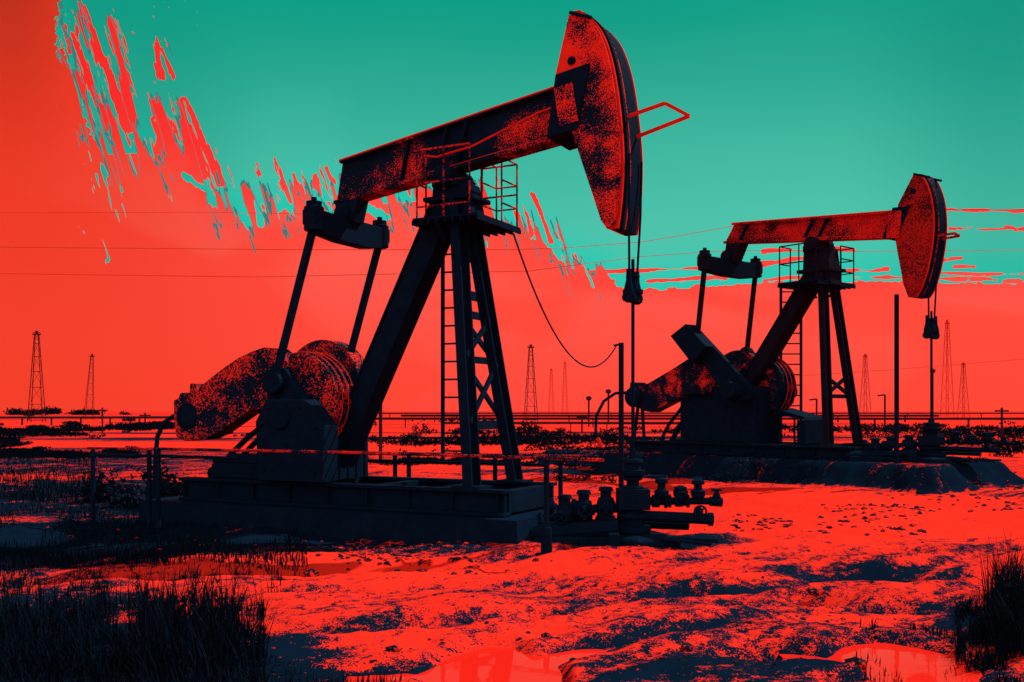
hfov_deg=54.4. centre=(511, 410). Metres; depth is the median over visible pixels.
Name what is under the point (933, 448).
wellhead
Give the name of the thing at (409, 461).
pipe guard rail
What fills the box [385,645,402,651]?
stone
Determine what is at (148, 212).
overhead wire
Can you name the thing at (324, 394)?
pumpjack
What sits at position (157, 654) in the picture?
grass
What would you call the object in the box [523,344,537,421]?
lattice tower
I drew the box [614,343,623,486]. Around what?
cable pole
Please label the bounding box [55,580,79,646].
weed
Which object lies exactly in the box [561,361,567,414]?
lattice tower
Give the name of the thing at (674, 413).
pipeline
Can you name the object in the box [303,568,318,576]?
stone
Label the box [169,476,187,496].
shrub
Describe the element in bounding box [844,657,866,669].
stone
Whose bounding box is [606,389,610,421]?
field pole
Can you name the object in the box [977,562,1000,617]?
weed
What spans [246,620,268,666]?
weed
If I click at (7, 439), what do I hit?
scrub
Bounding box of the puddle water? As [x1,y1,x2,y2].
[347,615,981,681]
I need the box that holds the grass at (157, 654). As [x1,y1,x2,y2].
[0,521,1023,681]
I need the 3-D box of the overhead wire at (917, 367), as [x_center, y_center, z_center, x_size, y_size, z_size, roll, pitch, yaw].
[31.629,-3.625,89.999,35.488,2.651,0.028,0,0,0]
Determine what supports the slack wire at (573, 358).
hanging from the cable pole at (621, 407)
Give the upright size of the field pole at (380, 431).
3.486 m
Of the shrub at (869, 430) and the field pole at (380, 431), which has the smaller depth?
the field pole at (380, 431)
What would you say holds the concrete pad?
on the ground at (686, 601)
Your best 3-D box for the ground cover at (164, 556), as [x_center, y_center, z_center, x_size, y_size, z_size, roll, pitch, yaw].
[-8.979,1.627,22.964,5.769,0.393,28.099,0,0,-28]
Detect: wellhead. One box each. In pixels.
[529,450,722,548]
[846,419,1008,464]
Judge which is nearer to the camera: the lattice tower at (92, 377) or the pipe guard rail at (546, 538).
the pipe guard rail at (546, 538)
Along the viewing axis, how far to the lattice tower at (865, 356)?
209.89 m
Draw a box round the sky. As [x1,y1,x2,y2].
[0,0,1023,410]
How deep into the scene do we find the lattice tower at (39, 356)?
149.86 m
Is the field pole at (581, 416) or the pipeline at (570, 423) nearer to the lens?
the pipeline at (570, 423)
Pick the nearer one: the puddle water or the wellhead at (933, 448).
the puddle water
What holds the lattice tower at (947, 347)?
on the ground at (686, 601)
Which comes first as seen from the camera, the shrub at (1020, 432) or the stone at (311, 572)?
the stone at (311, 572)
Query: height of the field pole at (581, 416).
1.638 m
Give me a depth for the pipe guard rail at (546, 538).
13.77 m
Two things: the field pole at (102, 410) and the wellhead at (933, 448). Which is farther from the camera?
the field pole at (102, 410)
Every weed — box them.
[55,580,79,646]
[91,586,117,655]
[130,581,160,629]
[168,579,194,638]
[187,564,199,643]
[210,564,248,632]
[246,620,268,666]
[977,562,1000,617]
[993,559,1014,587]
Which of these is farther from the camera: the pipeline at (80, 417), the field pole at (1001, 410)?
the pipeline at (80, 417)
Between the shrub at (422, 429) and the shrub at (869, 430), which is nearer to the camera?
the shrub at (869, 430)
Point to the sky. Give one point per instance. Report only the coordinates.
(193, 112)
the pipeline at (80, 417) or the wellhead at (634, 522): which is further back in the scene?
the pipeline at (80, 417)
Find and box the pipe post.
[894,294,898,462]
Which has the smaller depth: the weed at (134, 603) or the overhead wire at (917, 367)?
the weed at (134, 603)
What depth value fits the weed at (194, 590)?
6.94 m
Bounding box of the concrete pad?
[138,496,585,543]
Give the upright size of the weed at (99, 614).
0.502 m
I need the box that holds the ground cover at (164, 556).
[0,454,307,575]
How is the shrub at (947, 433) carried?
on the ground at (686, 601)
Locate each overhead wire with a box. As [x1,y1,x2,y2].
[0,250,992,276]
[11,209,1023,249]
[54,212,290,213]
[803,359,1020,375]
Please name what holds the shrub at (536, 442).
on the ground at (686, 601)
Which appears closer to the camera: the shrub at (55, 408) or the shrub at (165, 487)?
the shrub at (165, 487)
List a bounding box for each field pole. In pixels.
[97,408,107,432]
[379,406,381,464]
[577,414,586,432]
[586,396,590,426]
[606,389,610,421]
[809,398,817,414]
[878,394,885,423]
[933,369,934,416]
[995,408,1008,438]
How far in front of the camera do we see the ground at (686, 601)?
10.81 m
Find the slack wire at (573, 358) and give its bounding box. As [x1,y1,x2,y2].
[513,233,616,367]
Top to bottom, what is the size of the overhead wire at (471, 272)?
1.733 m
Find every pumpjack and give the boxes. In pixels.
[152,10,689,516]
[594,173,959,459]
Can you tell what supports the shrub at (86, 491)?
on the ground at (686, 601)
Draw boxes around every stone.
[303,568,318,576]
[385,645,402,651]
[541,632,550,636]
[681,642,692,651]
[806,588,823,596]
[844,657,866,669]
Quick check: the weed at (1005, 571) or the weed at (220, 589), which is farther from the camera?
the weed at (1005, 571)
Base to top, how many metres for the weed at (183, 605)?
0.533 m
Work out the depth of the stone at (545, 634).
7.60 m
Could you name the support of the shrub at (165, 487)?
on the ground at (686, 601)
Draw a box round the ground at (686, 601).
[0,411,1023,681]
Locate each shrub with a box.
[3,407,60,414]
[42,405,62,413]
[64,407,104,414]
[75,451,117,502]
[99,458,183,508]
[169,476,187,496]
[407,421,429,434]
[520,429,577,450]
[861,422,909,436]
[901,425,996,440]
[973,425,1023,439]
[988,436,1023,456]
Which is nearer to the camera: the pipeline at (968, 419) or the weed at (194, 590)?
the weed at (194, 590)
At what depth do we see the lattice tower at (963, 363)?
219.87 m
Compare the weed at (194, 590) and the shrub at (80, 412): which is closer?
the weed at (194, 590)
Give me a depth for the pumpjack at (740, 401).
26.52 m
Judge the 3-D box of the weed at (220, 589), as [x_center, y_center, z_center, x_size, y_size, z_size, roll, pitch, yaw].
[-1.940,1.347,6.833,0.269,0.639,0.139,0,0,-19]
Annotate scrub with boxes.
[0,418,1023,484]
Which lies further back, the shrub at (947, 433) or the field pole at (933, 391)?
the field pole at (933, 391)
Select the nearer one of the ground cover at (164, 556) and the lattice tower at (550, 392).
the ground cover at (164, 556)
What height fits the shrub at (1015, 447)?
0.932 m
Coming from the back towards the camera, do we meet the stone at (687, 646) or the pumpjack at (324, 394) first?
the pumpjack at (324, 394)
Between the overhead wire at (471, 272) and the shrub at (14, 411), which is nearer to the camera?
the overhead wire at (471, 272)
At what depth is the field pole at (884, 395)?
123.88 m
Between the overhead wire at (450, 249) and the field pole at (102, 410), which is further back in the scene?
the field pole at (102, 410)
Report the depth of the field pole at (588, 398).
110.11 m
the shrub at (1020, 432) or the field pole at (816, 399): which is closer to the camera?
the shrub at (1020, 432)
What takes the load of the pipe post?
on the ground at (686, 601)
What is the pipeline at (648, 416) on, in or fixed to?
on the ground at (686, 601)
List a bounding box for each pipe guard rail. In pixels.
[87,447,603,556]
[368,451,598,504]
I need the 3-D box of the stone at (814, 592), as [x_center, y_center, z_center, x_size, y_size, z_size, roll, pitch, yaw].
[2.924,1.754,9.612,0.132,0.085,0.160,0,0,-13]
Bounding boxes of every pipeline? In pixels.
[0,416,168,424]
[259,413,1023,416]
[376,417,1023,426]
[401,415,938,421]
[445,422,679,433]
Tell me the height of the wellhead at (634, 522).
1.350 m
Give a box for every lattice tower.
[27,331,45,421]
[83,354,94,419]
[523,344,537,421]
[548,368,554,414]
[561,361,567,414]
[859,354,870,414]
[940,320,953,416]
[957,362,969,416]

